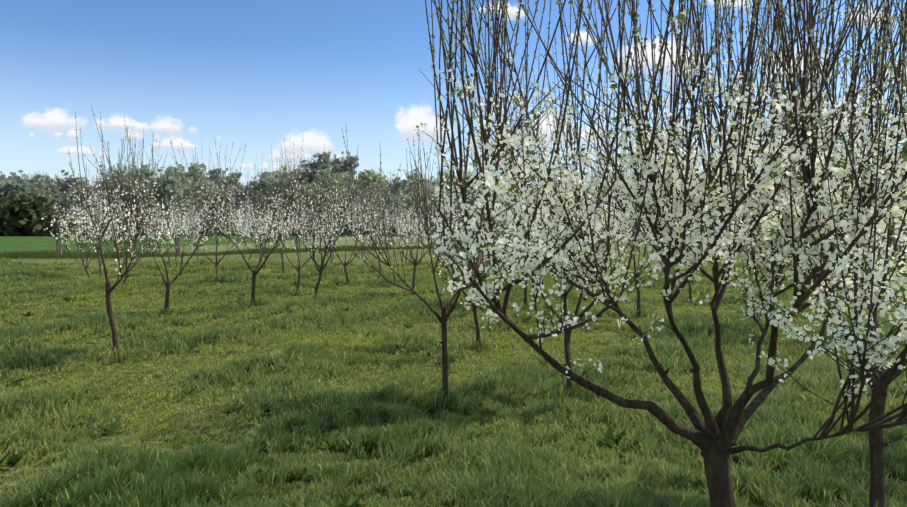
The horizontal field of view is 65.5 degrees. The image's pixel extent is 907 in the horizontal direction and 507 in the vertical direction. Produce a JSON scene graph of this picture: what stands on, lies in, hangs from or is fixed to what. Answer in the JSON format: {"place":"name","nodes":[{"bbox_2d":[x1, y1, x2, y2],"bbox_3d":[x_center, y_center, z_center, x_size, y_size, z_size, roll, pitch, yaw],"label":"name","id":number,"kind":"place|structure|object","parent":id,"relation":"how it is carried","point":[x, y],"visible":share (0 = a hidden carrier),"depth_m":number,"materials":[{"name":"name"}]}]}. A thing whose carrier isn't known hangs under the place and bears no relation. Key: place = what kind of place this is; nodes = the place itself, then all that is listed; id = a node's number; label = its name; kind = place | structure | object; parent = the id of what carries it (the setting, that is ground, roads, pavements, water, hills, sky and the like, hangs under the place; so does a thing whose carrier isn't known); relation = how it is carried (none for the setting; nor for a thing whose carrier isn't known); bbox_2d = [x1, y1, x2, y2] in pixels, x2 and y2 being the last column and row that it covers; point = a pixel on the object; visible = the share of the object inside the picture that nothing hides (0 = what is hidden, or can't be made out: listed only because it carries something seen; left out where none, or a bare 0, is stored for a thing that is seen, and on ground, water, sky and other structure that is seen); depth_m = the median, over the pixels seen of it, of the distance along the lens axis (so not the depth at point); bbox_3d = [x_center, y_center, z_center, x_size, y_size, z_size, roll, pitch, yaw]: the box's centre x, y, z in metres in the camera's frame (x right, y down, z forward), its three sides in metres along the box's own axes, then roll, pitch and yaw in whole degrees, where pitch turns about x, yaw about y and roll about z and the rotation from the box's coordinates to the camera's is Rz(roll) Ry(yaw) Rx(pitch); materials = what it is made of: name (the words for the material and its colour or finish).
{"place":"outdoors","nodes":[
{"label":"outdoors","id":0,"kind":"place"},
{"bbox_2d":[23,109,86,135],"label":"cloud","id":1,"kind":"structure","parent":0,"point":[54,121],"depth_m":1531.95,"materials":[{"name":"white"}]},
{"bbox_2d":[57,146,105,157],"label":"cloud","id":2,"kind":"structure","parent":0,"point":[73,150],"depth_m":1538.08,"materials":[{"name":"white"}]},
{"bbox_2d":[95,115,147,133],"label":"cloud","id":3,"kind":"structure","parent":0,"point":[118,122],"depth_m":1532.26,"materials":[{"name":"white"}]},
{"bbox_2d":[29,128,220,140],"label":"cloud","id":4,"kind":"structure","parent":0,"point":[71,133],"depth_m":1537.85,"materials":[{"name":"white"}]},
{"bbox_2d":[134,116,195,139],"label":"cloud","id":5,"kind":"structure","parent":0,"point":[160,127],"depth_m":1524.68,"materials":[{"name":"white"}]},
{"bbox_2d":[151,134,197,151],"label":"cloud","id":6,"kind":"structure","parent":0,"point":[176,143],"depth_m":1530.31,"materials":[{"name":"white"}]},
{"bbox_2d":[207,162,301,169],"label":"cloud","id":7,"kind":"structure","parent":0,"point":[264,165],"depth_m":1531.76,"materials":[{"name":"white"}]},
{"bbox_2d":[268,143,310,166],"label":"cloud","id":8,"kind":"structure","parent":0,"point":[277,153],"depth_m":1516.67,"materials":[{"name":"white"}]},
{"bbox_2d":[277,127,333,157],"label":"cloud","id":9,"kind":"structure","parent":0,"point":[313,142],"depth_m":1513.85,"materials":[{"name":"white"}]},
{"bbox_2d":[396,103,453,145],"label":"cloud","id":10,"kind":"structure","parent":0,"point":[411,119],"depth_m":1495.28,"materials":[{"name":"white"}]},
{"bbox_2d":[0,235,893,252],"bbox_3d":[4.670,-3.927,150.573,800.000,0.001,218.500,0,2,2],"label":"field","id":11,"kind":"structure","parent":0,"point":[26,243],"depth_m":73.79,"materials":[{"name":"green plant"}]},
{"bbox_2d":[0,169,31,201],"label":"tree","id":12,"kind":"object","parent":11,"relation":"on","point":[12,186],"visible":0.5,"depth_m":138.31,"materials":[{"name":"green plant"}]},
{"bbox_2d":[4,174,35,193],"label":"tree","id":13,"kind":"object","parent":11,"relation":"on","point":[25,186],"visible":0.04,"depth_m":148.17,"materials":[{"name":"green plant"}]},
{"bbox_2d":[24,173,60,196],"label":"tree","id":14,"kind":"object","parent":11,"relation":"on","point":[45,181],"visible":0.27,"depth_m":163.77,"materials":[{"name":"green plant"}]},
{"bbox_2d":[26,187,61,208],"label":"tree","id":15,"kind":"object","parent":11,"relation":"on","point":[41,193],"visible":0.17,"depth_m":141.58,"materials":[{"name":"green plant"}]},
{"bbox_2d":[0,193,112,236],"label":"hedge","id":16,"kind":"object","parent":11,"relation":"on","point":[23,214],"visible":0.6,"depth_m":128.07,"materials":[{"name":"green plant"}]},
{"bbox_2d":[53,187,72,208],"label":"tree","id":17,"kind":"object","parent":11,"relation":"on","point":[62,194],"visible":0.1,"depth_m":148.11,"materials":[{"name":"green plant"}]},
{"bbox_2d":[48,170,82,215],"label":"tree","id":18,"kind":"object","parent":11,"relation":"on","point":[65,187],"visible":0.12,"depth_m":156.98,"materials":[{"name":"green plant"}]},
{"bbox_2d":[53,194,80,213],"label":"tree","id":19,"kind":"object","parent":11,"relation":"on","point":[62,205],"visible":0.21,"depth_m":139.85,"materials":[{"name":"green plant"}]},
{"bbox_2d":[69,177,115,214],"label":"tree","id":20,"kind":"object","parent":11,"relation":"on","point":[89,189],"visible":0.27,"depth_m":140.00,"materials":[{"name":"green plant"}]},
{"bbox_2d":[94,162,152,207],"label":"tree","id":21,"kind":"object","parent":11,"relation":"on","point":[124,170],"visible":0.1,"depth_m":152.62,"materials":[{"name":"green plant"}]},
{"bbox_2d":[99,167,149,210],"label":"tree","id":22,"kind":"object","parent":11,"relation":"on","point":[127,181],"visible":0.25,"depth_m":138.04,"materials":[{"name":"green plant"}]},
{"bbox_2d":[139,164,164,194],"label":"tree","id":23,"kind":"object","parent":11,"relation":"on","point":[150,171],"visible":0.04,"depth_m":155.64,"materials":[{"name":"green plant"}]},
{"bbox_2d":[138,176,169,204],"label":"tree","id":24,"kind":"object","parent":11,"relation":"on","point":[159,193],"visible":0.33,"depth_m":139.21,"materials":[{"name":"green plant"}]},
{"bbox_2d":[158,162,194,210],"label":"tree","id":25,"kind":"object","parent":11,"relation":"on","point":[168,180],"visible":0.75,"depth_m":138.04,"materials":[{"name":"green plant"}]},
{"bbox_2d":[155,162,209,184],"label":"tree","id":26,"kind":"object","parent":11,"relation":"on","point":[192,167],"visible":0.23,"depth_m":147.68,"materials":[{"name":"green plant"}]},
{"bbox_2d":[161,172,218,213],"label":"tree","id":27,"kind":"object","parent":11,"relation":"on","point":[191,186],"visible":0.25,"depth_m":142.11,"materials":[{"name":"green plant"}]},
{"bbox_2d":[190,196,211,216],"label":"tree","id":28,"kind":"object","parent":11,"relation":"on","point":[198,200],"visible":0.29,"depth_m":138.34,"materials":[{"name":"green plant"}]},
{"bbox_2d":[197,172,231,216],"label":"tree","id":29,"kind":"object","parent":11,"relation":"on","point":[214,181],"visible":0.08,"depth_m":150.84,"materials":[{"name":"green plant"}]},
{"bbox_2d":[207,168,242,188],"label":"tree","id":30,"kind":"object","parent":11,"relation":"on","point":[232,175],"visible":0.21,"depth_m":155.54,"materials":[{"name":"green plant"}]},
{"bbox_2d":[208,186,243,217],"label":"tree","id":31,"kind":"object","parent":11,"relation":"on","point":[230,203],"visible":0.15,"depth_m":142.37,"materials":[{"name":"green plant"}]},
{"bbox_2d":[227,176,268,212],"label":"tree","id":32,"kind":"object","parent":11,"relation":"on","point":[246,198],"visible":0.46,"depth_m":144.97,"materials":[{"name":"green plant"}]},
{"bbox_2d":[237,170,273,208],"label":"tree","id":33,"kind":"object","parent":11,"relation":"on","point":[261,182],"visible":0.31,"depth_m":146.12,"materials":[{"name":"green plant"}]},
{"bbox_2d":[245,191,272,214],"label":"tree","id":34,"kind":"object","parent":11,"relation":"on","point":[256,202],"visible":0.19,"depth_m":144.01,"materials":[{"name":"green plant"}]},
{"bbox_2d":[258,167,308,213],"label":"tree","id":35,"kind":"object","parent":11,"relation":"on","point":[264,175],"visible":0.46,"depth_m":140.27,"materials":[{"name":"green plant"}]},
{"bbox_2d":[287,178,323,217],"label":"tree","id":36,"kind":"object","parent":11,"relation":"on","point":[311,187],"visible":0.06,"depth_m":146.58,"materials":[{"name":"green plant"}]},
{"bbox_2d":[289,155,325,217],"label":"tree","id":37,"kind":"object","parent":11,"relation":"on","point":[310,175],"visible":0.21,"depth_m":155.75,"materials":[{"name":"green plant"}]},
{"bbox_2d":[313,168,346,207],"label":"tree","id":38,"kind":"object","parent":11,"relation":"on","point":[339,179],"visible":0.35,"depth_m":143.77,"materials":[{"name":"green plant"}]},
{"bbox_2d":[311,151,358,188],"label":"tree","id":39,"kind":"object","parent":11,"relation":"on","point":[344,165],"visible":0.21,"depth_m":156.34,"materials":[{"name":"green plant"}]},
{"bbox_2d":[336,182,366,212],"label":"tree","id":40,"kind":"object","parent":11,"relation":"on","point":[348,195],"visible":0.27,"depth_m":142.69,"materials":[{"name":"green plant"}]},
{"bbox_2d":[344,169,387,198],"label":"tree","id":41,"kind":"object","parent":11,"relation":"on","point":[364,176],"visible":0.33,"depth_m":151.70,"materials":[{"name":"green plant"}]},
{"bbox_2d":[359,182,385,211],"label":"tree","id":42,"kind":"object","parent":11,"relation":"on","point":[379,185],"visible":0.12,"depth_m":146.49,"materials":[{"name":"green plant"}]},
{"bbox_2d":[384,191,406,217],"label":"tree","id":43,"kind":"object","parent":11,"relation":"on","point":[397,199],"visible":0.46,"depth_m":144.08,"materials":[{"name":"green plant"}]},
{"bbox_2d":[389,169,426,207],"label":"tree","id":44,"kind":"object","parent":11,"relation":"on","point":[397,185],"visible":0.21,"depth_m":149.67,"materials":[{"name":"green plant"}]},
{"bbox_2d":[391,185,424,215],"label":"tree","id":45,"kind":"object","parent":11,"relation":"on","point":[403,192],"visible":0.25,"depth_m":147.63,"materials":[{"name":"green plant"}]},
{"bbox_2d":[413,185,469,213],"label":"tree","id":46,"kind":"object","parent":11,"relation":"on","point":[435,198],"visible":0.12,"depth_m":145.57,"materials":[{"name":"green plant"}]},
{"bbox_2d":[434,172,471,191],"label":"tree","id":47,"kind":"object","parent":11,"relation":"on","point":[447,175],"visible":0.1,"depth_m":166.38,"materials":[{"name":"green plant"}]},
{"bbox_2d":[0,236,906,506],"bbox_3d":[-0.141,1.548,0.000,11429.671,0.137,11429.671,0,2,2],"label":"ground","id":48,"kind":"structure","parent":0,"point":[293,258],"depth_m":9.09,"materials":[{"name":"green plant"}]},
{"bbox_2d":[38,191,115,277],"bbox_3d":[-10.310,-0.421,19.661,1.621,2.858,2.203,0,2,-1],"label":"plum","id":49,"kind":"object","parent":48,"relation":"on","point":[75,223],"visible":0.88,"depth_m":19.51,"materials":[{"name":"white plant"}]},
{"bbox_2d":[54,198,103,262],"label":"plum","id":50,"kind":"object","parent":48,"relation":"on","point":[59,214],"visible":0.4,"depth_m":29.34,"materials":[{"name":"white plant"}]},
{"bbox_2d":[61,167,134,276],"bbox_3d":[-11.426,-0.920,22.678,1.941,3.715,2.467,-2,3,-39],"label":"plum","id":51,"kind":"object","parent":48,"relation":"on","point":[97,219],"visible":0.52,"depth_m":22.42,"materials":[{"name":"white plant"}]},
{"bbox_2d":[80,187,126,264],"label":"plum","id":52,"kind":"object","parent":48,"relation":"on","point":[89,225],"visible":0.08,"depth_m":26.26,"materials":[{"name":"white plant"}]},
{"bbox_2d":[68,106,173,358],"bbox_3d":[-3.827,-0.085,8.196,1.136,3.004,1.596,-1,2,-15],"label":"plum tree","id":53,"kind":"object","parent":48,"relation":"on","point":[108,288],"visible":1,"depth_m":8.00,"materials":[{"name":"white plant"}]},
{"bbox_2d":[81,172,174,286],"bbox_3d":[-7.825,-0.429,16.934,2.332,3.024,1.715,1,2,22],"label":"plum","id":54,"kind":"object","parent":48,"relation":"on","point":[120,224],"visible":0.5,"depth_m":16.83,"materials":[{"name":"white plant"}]},
{"bbox_2d":[143,190,192,267],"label":"plum","id":55,"kind":"object","parent":48,"relation":"on","point":[176,235],"visible":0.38,"depth_m":26.07,"materials":[{"name":"white plant"}]},
{"bbox_2d":[155,193,191,260],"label":"plum","id":56,"kind":"object","parent":48,"relation":"on","point":[172,216],"visible":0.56,"depth_m":29.68,"materials":[{"name":"white plant"}]},
{"bbox_2d":[154,197,207,275],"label":"plum","id":57,"kind":"object","parent":48,"relation":"on","point":[198,225],"visible":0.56,"depth_m":22.70,"materials":[{"name":"white plant"}]},
{"bbox_2d":[121,117,246,312],"bbox_3d":[-4.925,-0.528,12.862,2.208,3.656,2.192,-1,2,-21],"label":"plum tree","id":58,"kind":"object","parent":48,"relation":"on","point":[167,284],"visible":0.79,"depth_m":12.93,"materials":[{"name":"white plant"}]},
{"bbox_2d":[175,199,202,258],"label":"plum","id":59,"kind":"object","parent":48,"relation":"on","point":[186,230],"visible":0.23,"depth_m":33.05,"materials":[{"name":"white plant"}]},
{"bbox_2d":[166,168,261,280],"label":"plum tree","id":60,"kind":"object","parent":48,"relation":"on","point":[221,222],"visible":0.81,"depth_m":19.59,"materials":[{"name":"white plant"}]},
{"bbox_2d":[225,198,256,257],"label":"plum","id":61,"kind":"object","parent":48,"relation":"on","point":[242,223],"visible":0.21,"depth_m":36.31,"materials":[{"name":"white plant"}]},
{"bbox_2d":[170,140,318,309],"bbox_3d":[-3.927,-0.499,13.209,2.530,3.476,2.420,-1,2,-20],"label":"plum tree","id":62,"kind":"object","parent":48,"relation":"on","point":[255,272],"visible":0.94,"depth_m":13.04,"materials":[{"name":"white plant"}]},
{"bbox_2d":[233,206,278,257],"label":"plum","id":63,"kind":"object","parent":48,"relation":"on","point":[254,227],"visible":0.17,"depth_m":32.68,"materials":[{"name":"white plant"}]},
{"bbox_2d":[228,188,284,260],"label":"plum","id":64,"kind":"object","parent":48,"relation":"on","point":[240,218],"visible":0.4,"depth_m":29.75,"materials":[{"name":"white plant"}]},
{"bbox_2d":[237,198,297,267],"bbox_3d":[-6.898,-0.669,25.981,2.182,2.830,1.605,-2,3,-37],"label":"plum","id":65,"kind":"object","parent":48,"relation":"on","point":[257,238],"visible":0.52,"depth_m":25.80,"materials":[{"name":"white plant"}]},
{"bbox_2d":[252,193,289,273],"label":"plum","id":66,"kind":"object","parent":48,"relation":"on","point":[285,229],"visible":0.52,"depth_m":21.93,"materials":[{"name":"white plant"}]},
{"bbox_2d":[278,209,312,257],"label":"plum","id":67,"kind":"object","parent":48,"relation":"on","point":[295,225],"visible":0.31,"depth_m":36.55,"materials":[{"name":"white plant"}]},
{"bbox_2d":[280,193,314,254],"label":"plum","id":68,"kind":"object","parent":48,"relation":"on","point":[297,219],"visible":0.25,"depth_m":39.51,"materials":[{"name":"white plant"}]},
{"bbox_2d":[257,162,344,293],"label":"plum tree","id":69,"kind":"object","parent":48,"relation":"on","point":[298,269],"visible":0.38,"depth_m":16.32,"materials":[{"name":"white plant"}]},
{"bbox_2d":[264,149,362,299],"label":"plum tree","id":70,"kind":"object","parent":48,"relation":"on","point":[320,195],"visible":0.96,"depth_m":13.99,"materials":[{"name":"white plant"}]},
{"bbox_2d":[308,210,337,263],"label":"plum","id":71,"kind":"object","parent":48,"relation":"on","point":[327,231],"visible":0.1,"depth_m":28.87,"materials":[{"name":"white plant"}]},
{"bbox_2d":[56,232,611,258],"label":"fence","id":72,"kind":"object","parent":48,"relation":"on","point":[58,247],"visible":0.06,"depth_m":37.93,"materials":[{"name":"grey wood"}]},
{"bbox_2d":[313,194,357,260],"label":"plum","id":73,"kind":"object","parent":48,"relation":"on","point":[337,220],"visible":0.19,"depth_m":32.82,"materials":[{"name":"white plant"}]},
{"bbox_2d":[295,167,394,281],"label":"plum tree","id":74,"kind":"object","parent":48,"relation":"on","point":[345,264],"visible":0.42,"depth_m":18.75,"materials":[{"name":"white plant"}]},
{"bbox_2d":[342,193,371,255],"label":"plum","id":75,"kind":"object","parent":48,"relation":"on","point":[356,217],"visible":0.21,"depth_m":36.77,"materials":[{"name":"white plant"}]},
{"bbox_2d":[0,238,722,258],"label":"rough grass","id":76,"kind":"structure","parent":48,"relation":"on","point":[45,254],"depth_m":38.91,"materials":[{"name":"green plant"}]},
{"bbox_2d":[347,198,383,267],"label":"plum","id":77,"kind":"object","parent":48,"relation":"on","point":[363,229],"visible":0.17,"depth_m":25.03,"materials":[{"name":"white plant"}]},
{"bbox_2d":[351,181,394,273],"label":"plum tree","id":78,"kind":"object","parent":48,"relation":"on","point":[381,226],"visible":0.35,"depth_m":21.50,"materials":[{"name":"white plant"}]},
{"bbox_2d":[383,196,425,262],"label":"plum","id":79,"kind":"object","parent":48,"relation":"on","point":[397,220],"visible":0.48,"depth_m":29.75,"materials":[{"name":"white plant"}]},
{"bbox_2d":[360,157,457,294],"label":"plum tree","id":80,"kind":"object","parent":48,"relation":"on","point":[415,263],"visible":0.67,"depth_m":15.78,"materials":[{"name":"white plant"}]},
{"bbox_2d":[391,202,429,259],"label":"plum","id":81,"kind":"object","parent":48,"relation":"on","point":[411,232],"visible":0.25,"depth_m":32.80,"materials":[{"name":"white plant"}]},
{"bbox_2d":[339,125,516,411],"bbox_3d":[-0.173,0.206,6.071,1.632,2.691,1.339,0,2,-10],"label":"plum tree","id":82,"kind":"object","parent":48,"relation":"on","point":[443,318],"visible":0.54,"depth_m":5.98,"materials":[{"name":"brown plant"}]},
{"bbox_2d":[407,185,475,284],"bbox_3d":[-0.302,-0.452,19.149,1.289,3.030,2.208,1,2,30],"label":"plum","id":83,"kind":"object","parent":48,"relation":"on","point":[455,204],"visible":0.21,"depth_m":18.96,"materials":[{"name":"white plant"}]},
{"bbox_2d":[0,203,905,235],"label":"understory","id":84,"kind":"object","parent":48,"relation":"on","point":[294,234],"visible":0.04,"depth_m":135.55,"materials":[{"name":"green plant"}]},
{"bbox_2d":[0,274,906,506],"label":"weeds","id":85,"kind":"object","parent":48,"relation":"on","point":[608,436],"visible":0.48,"depth_m":5.08,"materials":[{"name":"green plant"}]},
{"bbox_2d":[398,152,526,349],"bbox_3d":[0.077,0.051,8.877,1.212,2.718,1.869,-1,2,-33],"label":"plum tree","id":86,"kind":"object","parent":48,"relation":"on","point":[478,335],"visible":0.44,"depth_m":8.99,"materials":[{"name":"plant"}]},
{"bbox_2d":[481,138,581,309],"bbox_3d":[1.362,-0.427,12.700,1.742,3.344,2.607,0,2,-5],"label":"plum tree","id":87,"kind":"object","parent":48,"relation":"on","point":[525,294],"visible":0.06,"depth_m":12.87,"materials":[{"name":"white plant"}]},
{"bbox_2d":[532,177,607,270],"bbox_3d":[3.166,-0.578,18.591,2.353,3.256,2.202,2,3,38],"label":"plum","id":88,"kind":"object","parent":48,"relation":"on","point":[573,219],"visible":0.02,"depth_m":18.46,"materials":[{"name":"white plant"}]},
{"bbox_2d":[464,30,697,399],"bbox_3d":[1.131,-0.273,6.504,2.083,3.620,1.620,-1,2,-28],"label":"plum tree","id":89,"kind":"object","parent":48,"relation":"on","point":[567,347],"visible":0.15,"depth_m":6.37,"materials":[{"name":"white plant"}]},
{"bbox_2d":[564,170,621,268],"bbox_3d":[4.496,-0.808,21.141,2.114,3.499,1.686,1,2,31],"label":"plum","id":90,"kind":"object","parent":48,"relation":"on","point":[604,217],"visible":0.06,"depth_m":20.98,"materials":[{"name":"white plant"}]},
{"bbox_2d":[620,210,658,270],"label":"plum","id":91,"kind":"object","parent":48,"relation":"on","point":[647,257],"depth_m":25.19,"materials":[{"name":"white plant"}]},
{"bbox_2d":[610,136,676,318],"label":"plum tree","id":92,"kind":"object","parent":48,"relation":"on","point":[637,282],"visible":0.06,"depth_m":11.64,"materials":[{"name":"white plant"}]},
{"bbox_2d":[414,0,906,506],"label":"plum tree","id":93,"kind":"object","parent":48,"relation":"on","point":[711,437],"visible":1,"depth_m":2.27,"materials":[{"name":"white plant"}]},
{"bbox_2d":[661,164,738,300],"bbox_3d":[4.984,-0.438,15.055,1.721,3.295,2.188,-2,3,-44],"label":"plum","id":94,"kind":"object","parent":48,"relation":"on","point":[689,284],"visible":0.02,"depth_m":14.98,"materials":[{"name":"white plant"}]},
{"bbox_2d":[680,96,857,319],"bbox_3d":[4.808,-0.458,10.521,2.365,3.587,2.233,2,3,36],"label":"plum tree","id":95,"kind":"object","parent":48,"relation":"on","point":[764,277],"visible":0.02,"depth_m":10.56,"materials":[{"name":"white plant"}]},
{"bbox_2d":[673,0,906,506],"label":"plum tree","id":96,"kind":"object","parent":48,"relation":"on","point":[878,377],"visible":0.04,"depth_m":3.55,"materials":[{"name":"white plant"}]},
{"bbox_2d":[868,135,906,328],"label":"plum tree","id":97,"kind":"object","parent":48,"relation":"on","point":[903,259],"visible":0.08,"depth_m":9.32,"materials":[{"name":"white plant"}]},
{"bbox_2d":[0,0,906,219],"label":"sky","id":98,"kind":"structure","parent":0,"point":[259,73],"materials":[{"name":"blue"}]},
{"bbox_2d":[479,3,526,20],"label":"cloud","id":99,"kind":"structure","parent":0,"point":[512,11],"depth_m":1503.57,"materials":[{"name":"white"}]},
{"bbox_2d":[530,112,572,149],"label":"cloud","id":100,"kind":"structure","parent":0,"point":[544,126],"depth_m":1491.02,"materials":[{"name":"white"}]},
{"bbox_2d":[567,31,595,45],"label":"cloud","id":101,"kind":"structure","parent":0,"point":[583,35],"depth_m":1488.87,"materials":[{"name":"white"}]},
{"bbox_2d":[580,127,604,142],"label":"cloud","id":102,"kind":"structure","parent":0,"point":[583,134],"depth_m":1489.04,"materials":[{"name":"white"}]},
{"bbox_2d":[618,34,705,86],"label":"cloud","id":103,"kind":"structure","parent":0,"point":[649,53],"depth_m":1479.95,"materials":[{"name":"white"}]},
{"bbox_2d":[707,0,756,10],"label":"cloud","id":104,"kind":"structure","parent":0,"point":[711,2],"depth_m":1487.80,"materials":[{"name":"white"}]},
{"bbox_2d":[759,48,821,80],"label":"cloud","id":105,"kind":"structure","parent":0,"point":[771,76],"depth_m":1470.81,"materials":[{"name":"white"}]},
{"bbox_2d":[846,5,895,27],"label":"cloud","id":106,"kind":"structure","parent":0,"point":[865,18],"depth_m":1475.13,"materials":[{"name":"white"}]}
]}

